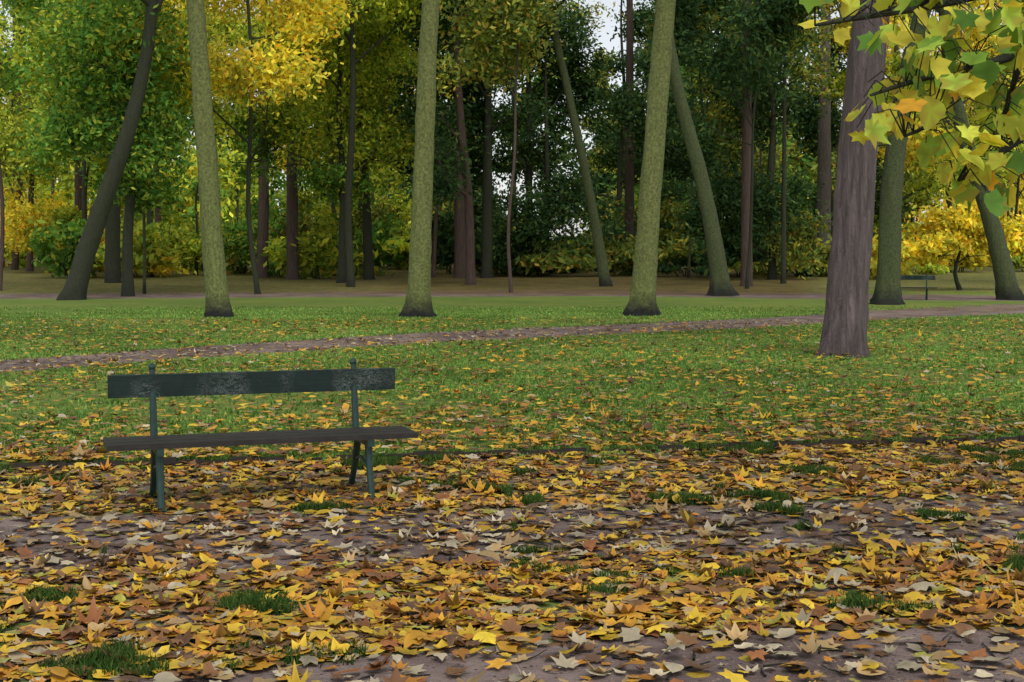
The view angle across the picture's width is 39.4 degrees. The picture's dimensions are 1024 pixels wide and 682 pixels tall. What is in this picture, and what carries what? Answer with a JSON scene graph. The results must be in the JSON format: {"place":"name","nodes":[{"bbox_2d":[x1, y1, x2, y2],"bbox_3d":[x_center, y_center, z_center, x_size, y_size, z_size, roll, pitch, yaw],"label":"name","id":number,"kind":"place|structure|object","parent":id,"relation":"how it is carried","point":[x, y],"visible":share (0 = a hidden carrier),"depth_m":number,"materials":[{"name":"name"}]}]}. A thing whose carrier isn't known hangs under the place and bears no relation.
{"place":"outdoors","nodes":[
{"label":"outdoors","id":0,"kind":"place"},
{"bbox_2d":[0,0,1006,236],"label":"sky","id":1,"kind":"structure","parent":0,"point":[605,38],"materials":[{"name":"white"}]},
{"bbox_2d":[0,257,1023,681],"bbox_3d":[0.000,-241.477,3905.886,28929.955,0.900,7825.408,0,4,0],"label":"ground","id":2,"kind":"structure","parent":0,"point":[34,289],"depth_m":9.36,"materials":[{"name":"brown soil"}]},
{"bbox_2d":[0,0,31,262],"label":"pine tree","id":3,"kind":"object","parent":2,"relation":"on","point":[19,180],"visible":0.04,"depth_m":88.80,"materials":[{"name":"brown plant"}]},
{"bbox_2d":[0,90,62,182],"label":"tree","id":4,"kind":"object","parent":2,"relation":"on","point":[6,110],"visible":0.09,"depth_m":137.08,"materials":[{"name":"green plant"}]},
{"bbox_2d":[0,0,75,269],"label":"tree","id":5,"kind":"object","parent":2,"relation":"on","point":[15,264],"visible":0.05,"depth_m":83.77,"materials":[{"name":"green plant"}]},
{"bbox_2d":[0,5,81,270],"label":"tree","id":6,"kind":"object","parent":2,"relation":"on","point":[30,195],"visible":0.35,"depth_m":80.45,"materials":[{"name":"green plant"}]},
{"bbox_2d":[4,195,134,257],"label":"bush","id":7,"kind":"object","parent":2,"relation":"on","point":[15,232],"visible":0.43,"depth_m":77.98,"materials":[{"name":"yellow plant"}]},
{"bbox_2d":[0,0,142,290],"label":"tree","id":8,"kind":"object","parent":2,"relation":"on","point":[11,76],"visible":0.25,"depth_m":58.16,"materials":[{"name":"green plant"}]},
{"bbox_2d":[74,149,81,214],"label":"pine tree","id":9,"kind":"object","parent":2,"relation":"on","point":[78,189],"visible":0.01,"depth_m":94.35,"materials":[{"name":"brown plant"}]},
{"bbox_2d":[0,1,169,211],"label":"tree","id":10,"kind":"object","parent":2,"relation":"on","point":[21,124],"visible":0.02,"depth_m":74.96,"materials":[{"name":"green plant"}]},
{"bbox_2d":[11,0,177,220],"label":"tree","id":11,"kind":"object","parent":2,"relation":"on","point":[84,214],"visible":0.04,"depth_m":72.74,"materials":[{"name":"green plant"}]},
{"bbox_2d":[72,146,121,221],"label":"tree","id":12,"kind":"object","parent":2,"relation":"on","point":[97,175],"visible":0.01,"depth_m":126.87,"materials":[{"name":"green plant"}]},
{"bbox_2d":[54,1,172,182],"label":"tree","id":13,"kind":"object","parent":2,"relation":"on","point":[101,164],"visible":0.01,"depth_m":78.85,"materials":[{"name":"green plant"}]},
{"bbox_2d":[0,0,234,299],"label":"tree","id":14,"kind":"object","parent":2,"relation":"on","point":[137,186],"depth_m":50.15,"materials":[{"name":"green plant"}]},
{"bbox_2d":[7,0,248,293],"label":"tree","id":15,"kind":"object","parent":2,"relation":"on","point":[216,105],"visible":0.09,"depth_m":54.23,"materials":[{"name":"green plant"}]},
{"bbox_2d":[21,0,235,282],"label":"dark tree","id":16,"kind":"object","parent":2,"relation":"on","point":[112,255],"visible":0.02,"depth_m":65.58,"materials":[{"name":"green plant"}]},
{"bbox_2d":[24,153,280,274],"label":"bush","id":17,"kind":"object","parent":2,"relation":"on","point":[174,236],"visible":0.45,"depth_m":74.62,"materials":[{"name":"green plant"}]},
{"bbox_2d":[104,0,219,273],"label":"dark tree","id":18,"kind":"object","parent":2,"relation":"on","point":[157,218],"depth_m":77.57,"materials":[{"name":"brown plant"}]},
{"bbox_2d":[105,0,232,276],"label":"tree","id":19,"kind":"object","parent":2,"relation":"on","point":[149,221],"visible":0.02,"depth_m":73.58,"materials":[{"name":"green plant"}]},
{"bbox_2d":[120,197,242,258],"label":"bush","id":20,"kind":"object","parent":2,"relation":"on","point":[181,221],"visible":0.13,"depth_m":82.29,"materials":[{"name":"green plant"}]},
{"bbox_2d":[183,55,231,203],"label":"tree","id":21,"kind":"object","parent":2,"relation":"on","point":[194,184],"visible":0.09,"depth_m":153.07,"materials":[{"name":"green plant"}]},
{"bbox_2d":[186,0,233,317],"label":"tree","id":22,"kind":"object","parent":2,"relation":"on","point":[217,302],"visible":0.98,"depth_m":35.55,"materials":[{"name":"green plant"}]},
{"bbox_2d":[172,5,258,140],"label":"tree","id":23,"kind":"object","parent":2,"relation":"on","point":[229,24],"visible":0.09,"depth_m":96.94,"materials":[{"name":"green plant"}]},
{"bbox_2d":[72,0,366,293],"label":"tree","id":24,"kind":"object","parent":2,"relation":"on","point":[298,22],"visible":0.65,"depth_m":52.34,"materials":[{"name":"yellow plant"}]},
{"bbox_2d":[103,358,417,512],"bbox_3d":[-1.665,0.605,9.464,2.000,0.928,0.700,-1,4,-19],"label":"bench","id":25,"kind":"object","parent":2,"relation":"on","point":[152,385],"visible":0.88,"depth_m":9.46,"materials":[{"name":"paint"}]},
{"bbox_2d":[256,0,270,277],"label":"pine tree","id":26,"kind":"object","parent":2,"relation":"on","point":[263,218],"visible":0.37,"depth_m":71.56,"materials":[{"name":"brown plant"}]},
{"bbox_2d":[256,79,306,174],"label":"tree","id":27,"kind":"object","parent":2,"relation":"on","point":[278,156],"visible":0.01,"depth_m":153.29,"materials":[{"name":"green plant"}]},
{"bbox_2d":[285,46,300,279],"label":"pine tree","id":28,"kind":"object","parent":2,"relation":"on","point":[292,234],"visible":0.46,"depth_m":69.56,"materials":[{"name":"brown plant"}]},
{"bbox_2d":[254,5,343,265],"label":"tree","id":29,"kind":"object","parent":2,"relation":"on","point":[333,208],"visible":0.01,"depth_m":77.38,"materials":[{"name":"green plant"}]},
{"bbox_2d":[270,2,345,190],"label":"tree","id":30,"kind":"object","parent":2,"relation":"on","point":[301,160],"visible":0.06,"depth_m":100.56,"materials":[{"name":"green plant"}]},
{"bbox_2d":[211,0,419,282],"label":"tree","id":31,"kind":"object","parent":2,"relation":"on","point":[286,126],"visible":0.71,"depth_m":65.47,"materials":[{"name":"green plant"}]},
{"bbox_2d":[286,136,346,220],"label":"tree","id":32,"kind":"object","parent":2,"relation":"on","point":[328,193],"visible":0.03,"depth_m":117.70,"materials":[{"name":"green plant"}]},
{"bbox_2d":[231,173,411,267],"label":"bush","id":33,"kind":"object","parent":2,"relation":"on","point":[396,207],"visible":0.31,"depth_m":86.97,"materials":[{"name":"green plant"}]},
{"bbox_2d":[321,14,389,222],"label":"tree","id":34,"kind":"object","parent":2,"relation":"on","point":[370,168],"visible":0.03,"depth_m":87.47,"materials":[{"name":"green plant"}]},
{"bbox_2d":[305,60,409,207],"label":"tree","id":35,"kind":"object","parent":2,"relation":"on","point":[330,83],"visible":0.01,"depth_m":93.95,"materials":[{"name":"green plant"}]},
{"bbox_2d":[259,0,466,286],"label":"tree","id":36,"kind":"object","parent":2,"relation":"on","point":[393,9],"visible":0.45,"depth_m":60.71,"materials":[{"name":"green plant"}]},
{"bbox_2d":[302,0,436,279],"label":"dark tree","id":37,"kind":"object","parent":2,"relation":"on","point":[368,269],"visible":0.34,"depth_m":67.47,"materials":[{"name":"green plant"}]},
{"bbox_2d":[354,80,407,203],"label":"tree","id":38,"kind":"object","parent":2,"relation":"on","point":[376,194],"visible":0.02,"depth_m":150.61,"materials":[{"name":"green plant"}]},
{"bbox_2d":[398,0,439,317],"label":"tree","id":39,"kind":"object","parent":2,"relation":"on","point":[418,300],"visible":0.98,"depth_m":35.55,"materials":[{"name":"green plant"}]},
{"bbox_2d":[342,0,501,277],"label":"tree","id":40,"kind":"object","parent":2,"relation":"on","point":[467,108],"visible":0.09,"depth_m":70.82,"materials":[{"name":"green plant"}]},
{"bbox_2d":[376,29,504,273],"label":"tree","id":41,"kind":"object","parent":2,"relation":"on","point":[476,166],"visible":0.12,"depth_m":75.81,"materials":[{"name":"green plant"}]},
{"bbox_2d":[379,0,510,284],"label":"tree","id":42,"kind":"object","parent":2,"relation":"on","point":[444,184],"visible":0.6,"depth_m":63.31,"materials":[{"name":"green plant"}]},
{"bbox_2d":[408,187,500,265],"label":"bush","id":43,"kind":"object","parent":2,"relation":"on","point":[477,203],"visible":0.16,"depth_m":89.71,"materials":[{"name":"green plant"}]},
{"bbox_2d":[453,32,465,277],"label":"pine tree","id":44,"kind":"object","parent":2,"relation":"on","point":[459,245],"visible":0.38,"depth_m":71.56,"materials":[{"name":"brown plant"}]},
{"bbox_2d":[3,191,916,277],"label":"shrub","id":45,"kind":"object","parent":2,"relation":"on","point":[158,260],"visible":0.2,"depth_m":72.36,"materials":[{"name":"green plant"}]},
{"bbox_2d":[439,68,507,211],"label":"tree","id":46,"kind":"object","parent":2,"relation":"on","point":[475,187],"visible":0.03,"depth_m":149.24,"materials":[{"name":"green plant"}]},
{"bbox_2d":[5,197,951,278],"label":"shrub","id":47,"kind":"object","parent":2,"relation":"on","point":[48,254],"visible":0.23,"depth_m":72.37,"materials":[{"name":"green plant"}]},
{"bbox_2d":[123,107,835,225],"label":"treeline","id":48,"kind":"object","parent":2,"relation":"on","point":[603,179],"visible":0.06,"depth_m":205.31,"materials":[{"name":"green plant"}]},
{"bbox_2d":[418,0,575,292],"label":"tree","id":49,"kind":"object","parent":2,"relation":"on","point":[507,25],"visible":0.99,"depth_m":55.38,"materials":[{"name":"green plant"}]},
{"bbox_2d":[436,1,562,277],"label":"dark tree","id":50,"kind":"object","parent":2,"relation":"on","point":[488,130],"visible":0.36,"depth_m":71.44,"materials":[{"name":"green plant"}]},
{"bbox_2d":[4,202,1018,275],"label":"shrub","id":51,"kind":"object","parent":2,"relation":"on","point":[535,262],"visible":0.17,"depth_m":76.88,"materials":[{"name":"green plant"}]},
{"bbox_2d":[0,316,1023,681],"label":"fallen leaves","id":52,"kind":"object","parent":2,"relation":"on","point":[312,618],"depth_m":7.82,"materials":[{"name":"yellow plant"}]},
{"bbox_2d":[0,441,1023,680],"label":"grass tuft","id":53,"kind":"object","parent":2,"relation":"on","point":[97,659],"depth_m":7.29,"materials":[{"name":"green plant"}]},
{"bbox_2d":[4,95,1022,226],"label":"treeline","id":54,"kind":"object","parent":2,"relation":"on","point":[226,178],"visible":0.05,"depth_m":186.87,"materials":[{"name":"green plant"}]},
{"bbox_2d":[3,52,1023,229],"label":"treeline","id":55,"kind":"object","parent":2,"relation":"on","point":[90,199],"visible":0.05,"depth_m":188.36,"materials":[{"name":"green plant"}]},
{"bbox_2d":[3,96,1023,228],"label":"treeline","id":56,"kind":"object","parent":2,"relation":"on","point":[811,179],"visible":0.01,"depth_m":179.03,"materials":[{"name":"green plant"}]},
{"bbox_2d":[7,435,1023,470],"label":"lawn edging kerb","id":57,"kind":"structure","parent":2,"relation":"on","point":[172,461],"depth_m":11.42,"materials":[{"name":"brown wood"}]},
{"bbox_2d":[410,0,623,228],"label":"tree","id":58,"kind":"object","parent":2,"relation":"on","point":[587,13],"visible":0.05,"depth_m":90.58,"materials":[{"name":"green plant"}]},
{"bbox_2d":[464,44,595,217],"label":"tree","id":59,"kind":"object","parent":2,"relation":"on","point":[532,85],"visible":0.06,"depth_m":97.55,"materials":[{"name":"green plant"}]},
{"bbox_2d":[68,201,1023,276],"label":"shrub","id":60,"kind":"object","parent":2,"relation":"on","point":[731,253],"visible":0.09,"depth_m":79.35,"materials":[{"name":"green plant"}]},
{"bbox_2d":[501,0,603,275],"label":"thin tree","id":61,"kind":"object","parent":2,"relation":"on","point":[574,54],"visible":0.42,"depth_m":73.36,"materials":[{"name":"green plant"}]},
{"bbox_2d":[145,80,961,231],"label":"treeline","id":62,"kind":"object","parent":2,"relation":"on","point":[589,146],"visible":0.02,"depth_m":188.27,"materials":[{"name":"green plant"}]},
{"bbox_2d":[475,38,632,276],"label":"conifer tree","id":63,"kind":"object","parent":2,"relation":"on","point":[533,230],"visible":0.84,"depth_m":73.26,"materials":[{"name":"green plant"}]},
{"bbox_2d":[547,0,612,286],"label":"leaning tree","id":64,"kind":"object","parent":2,"relation":"on","point":[601,257],"visible":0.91,"depth_m":61.52,"materials":[{"name":"green plant"}]},
{"bbox_2d":[195,204,988,278],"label":"shrub","id":65,"kind":"object","parent":2,"relation":"on","point":[312,263],"visible":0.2,"depth_m":71.51,"materials":[{"name":"green plant"}]},
{"bbox_2d":[578,45,624,218],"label":"tree","id":66,"kind":"object","parent":2,"relation":"on","point":[595,170],"visible":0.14,"depth_m":147.42,"materials":[{"name":"green plant"}]},
{"bbox_2d":[535,0,674,226],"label":"tree","id":67,"kind":"object","parent":2,"relation":"on","point":[643,64],"visible":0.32,"depth_m":92.88,"materials":[{"name":"green plant"}]},
{"bbox_2d":[623,0,633,274],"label":"pine tree","id":68,"kind":"object","parent":2,"relation":"on","point":[629,182],"visible":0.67,"depth_m":75.33,"materials":[{"name":"brown plant"}]},
{"bbox_2d":[574,190,696,262],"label":"tree","id":69,"kind":"object","parent":2,"relation":"on","point":[665,211],"visible":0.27,"depth_m":81.96,"materials":[{"name":"green plant"}]},
{"bbox_2d":[584,39,699,208],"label":"tree","id":70,"kind":"object","parent":2,"relation":"on","point":[605,137],"visible":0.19,"depth_m":106.34,"materials":[{"name":"green plant"}]},
{"bbox_2d":[622,0,675,315],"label":"tree","id":71,"kind":"object","parent":2,"relation":"on","point":[642,300],"visible":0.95,"depth_m":36.49,"materials":[{"name":"green plant"}]},
{"bbox_2d":[584,0,765,277],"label":"tree","id":72,"kind":"object","parent":2,"relation":"on","point":[686,11],"visible":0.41,"depth_m":71.08,"materials":[{"name":"green plant"}]},
{"bbox_2d":[614,0,738,295],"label":"tree","id":73,"kind":"object","parent":2,"relation":"on","point":[720,284],"visible":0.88,"depth_m":52.13,"materials":[{"name":"green plant"}]},
{"bbox_2d":[642,2,727,206],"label":"tree","id":74,"kind":"object","parent":2,"relation":"on","point":[682,72],"visible":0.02,"depth_m":111.93,"materials":[{"name":"green plant"}]},
{"bbox_2d":[636,0,777,175],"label":"tree","id":75,"kind":"object","parent":2,"relation":"on","point":[709,114],"visible":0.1,"depth_m":77.34,"materials":[{"name":"green plant"}]},
{"bbox_2d":[630,0,835,288],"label":"tree","id":76,"kind":"object","parent":2,"relation":"on","point":[774,18],"visible":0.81,"depth_m":58.83,"materials":[{"name":"green plant"}]},
{"bbox_2d":[709,122,776,218],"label":"tree","id":77,"kind":"object","parent":2,"relation":"on","point":[733,174],"visible":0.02,"depth_m":155.85,"materials":[{"name":"green plant"}]},
{"bbox_2d":[740,0,753,286],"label":"pine tree","id":78,"kind":"object","parent":2,"relation":"on","point":[746,171],"visible":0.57,"depth_m":61.51,"materials":[{"name":"brown plant"}]},
{"bbox_2d":[700,126,794,209],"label":"tree","id":79,"kind":"object","parent":2,"relation":"on","point":[765,154],"visible":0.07,"depth_m":136.32,"materials":[{"name":"green plant"}]},
{"bbox_2d":[684,0,810,165],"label":"tree","id":80,"kind":"object","parent":2,"relation":"on","point":[705,93],"visible":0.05,"depth_m":93.12,"materials":[{"name":"green plant"}]},
{"bbox_2d":[665,8,833,279],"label":"conifer tree","id":81,"kind":"object","parent":2,"relation":"on","point":[727,201],"visible":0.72,"depth_m":68.85,"materials":[{"name":"green plant"}]},
{"bbox_2d":[494,201,1009,275],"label":"shrub","id":82,"kind":"object","parent":2,"relation":"on","point":[929,267],"visible":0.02,"depth_m":76.66,"materials":[{"name":"green plant"}]},
{"bbox_2d":[699,0,819,270],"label":"tree","id":83,"kind":"object","parent":2,"relation":"on","point":[719,27],"visible":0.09,"depth_m":82.66,"materials":[{"name":"green plant"}]},
{"bbox_2d":[737,6,819,228],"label":"tree","id":84,"kind":"object","parent":2,"relation":"on","point":[792,68],"visible":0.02,"depth_m":99.29,"materials":[{"name":"green plant"}]},
{"bbox_2d":[723,0,849,283],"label":"thin tree","id":85,"kind":"object","parent":2,"relation":"on","point":[820,37],"visible":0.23,"depth_m":64.17,"materials":[{"name":"green plant"}]},
{"bbox_2d":[816,4,831,255],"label":"pale tree","id":86,"kind":"object","parent":2,"relation":"on","point":[824,153],"visible":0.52,"depth_m":77.25,"materials":[{"name":"brown plant"}]},
{"bbox_2d":[786,186,879,243],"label":"tree","id":87,"kind":"object","parent":2,"relation":"on","point":[814,202],"visible":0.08,"depth_m":86.11,"materials":[{"name":"green plant"}]},
{"bbox_2d":[776,2,911,236],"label":"tree","id":88,"kind":"object","parent":2,"relation":"on","point":[806,118],"visible":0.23,"depth_m":81.08,"materials":[{"name":"green plant"}]},
{"bbox_2d":[817,0,890,357],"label":"tree","id":89,"kind":"object","parent":2,"relation":"on","point":[845,323],"visible":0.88,"depth_m":22.04,"materials":[{"name":"brown plant"}]},
{"bbox_2d":[809,0,959,278],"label":"tree","id":90,"kind":"object","parent":2,"relation":"on","point":[913,145],"visible":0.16,"depth_m":69.24,"materials":[{"name":"green plant"}]},
{"bbox_2d":[811,0,965,261],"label":"tree","id":91,"kind":"object","parent":2,"relation":"on","point":[895,61],"visible":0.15,"depth_m":74.48,"materials":[{"name":"green plant"}]},
{"bbox_2d":[869,10,930,304],"bbox_3d":[13.676,-12.497,44.785,9.069,22.763,8.559,2,4,30],"label":"tree","id":92,"kind":"object","parent":2,"relation":"on","point":[887,290],"visible":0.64,"depth_m":44.38,"materials":[{"name":"green plant"}]},
{"bbox_2d":[843,10,967,238],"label":"tree","id":93,"kind":"object","parent":2,"relation":"on","point":[891,49],"visible":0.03,"depth_m":93.45,"materials":[{"name":"green plant"}]},
{"bbox_2d":[875,133,941,224],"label":"tree","id":94,"kind":"object","parent":2,"relation":"on","point":[906,174],"visible":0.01,"depth_m":156.04,"materials":[{"name":"green plant"}]},
{"bbox_2d":[797,0,1023,216],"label":"branch","id":95,"kind":"object","parent":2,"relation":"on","point":[975,76],"visible":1,"depth_m":6.53,"materials":[{"name":"yellow plant"}]},
{"bbox_2d":[900,273,936,299],"bbox_3d":[13.490,-1.852,48.870,2.000,0.928,0.700,1,4,12],"label":"bench","id":96,"kind":"object","parent":2,"relation":"on","point":[926,277],"visible":0.51,"depth_m":48.90,"materials":[{"name":"paint"}]},
{"bbox_2d":[879,12,1023,272],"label":"tree","id":97,"kind":"object","parent":2,"relation":"on","point":[998,81],"visible":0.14,"depth_m":79.11,"materials":[{"name":"green plant"}]},
{"bbox_2d":[890,0,1023,299],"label":"tree","id":98,"kind":"object","parent":2,"relation":"on","point":[1006,285],"visible":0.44,"depth_m":48.42,"materials":[{"name":"green plant"}]},
{"bbox_2d":[901,174,1023,289],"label":"yellow tree","id":99,"kind":"object","parent":2,"relation":"on","point":[958,226],"visible":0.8,"depth_m":56.70,"materials":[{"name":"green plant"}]},
{"bbox_2d":[930,0,1012,76],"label":"tree","id":100,"kind":"object","parent":2,"relation":"on","point":[963,36],"visible":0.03,"depth_m":107.52,"materials":[{"name":"green plant"}]},
{"bbox_2d":[930,2,1019,203],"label":"tree","id":101,"kind":"object","parent":2,"relation":"on","point":[978,7],"visible":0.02,"depth_m":99.69,"materials":[{"name":"green plant"}]},
{"bbox_2d":[936,0,1023,87],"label":"tree","id":102,"kind":"object","parent":2,"relation":"on","point":[973,5],"visible":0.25,"depth_m":61.53,"materials":[{"name":"green plant"}]},
{"bbox_2d":[942,4,1023,151],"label":"tree","id":103,"kind":"object","parent":2,"relation":"on","point":[973,47],"visible":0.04,"depth_m":103.48,"materials":[{"name":"green plant"}]},
{"bbox_2d":[964,0,1023,230],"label":"tree","id":104,"kind":"object","parent":2,"relation":"on","point":[970,109],"visible":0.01,"depth_m":88.07,"materials":[{"name":"green plant"}]},
{"bbox_2d":[1005,150,1023,218],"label":"tree","id":105,"kind":"object","parent":2,"relation":"on","point":[1020,187],"depth_m":150.06,"materials":[{"name":"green plant"}]},
{"bbox_2d":[1014,2,1023,219],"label":"tree","id":106,"kind":"object","parent":2,"relation":"on","point":[1017,197],"visible":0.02,"depth_m":111.42,"materials":[{"name":"green plant"}]},
{"bbox_2d":[0,305,1023,462],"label":"lawn grass","id":107,"kind":"structure","parent":0,"point":[645,385],"depth_m":19.67,"materials":[{"name":"green plant"}]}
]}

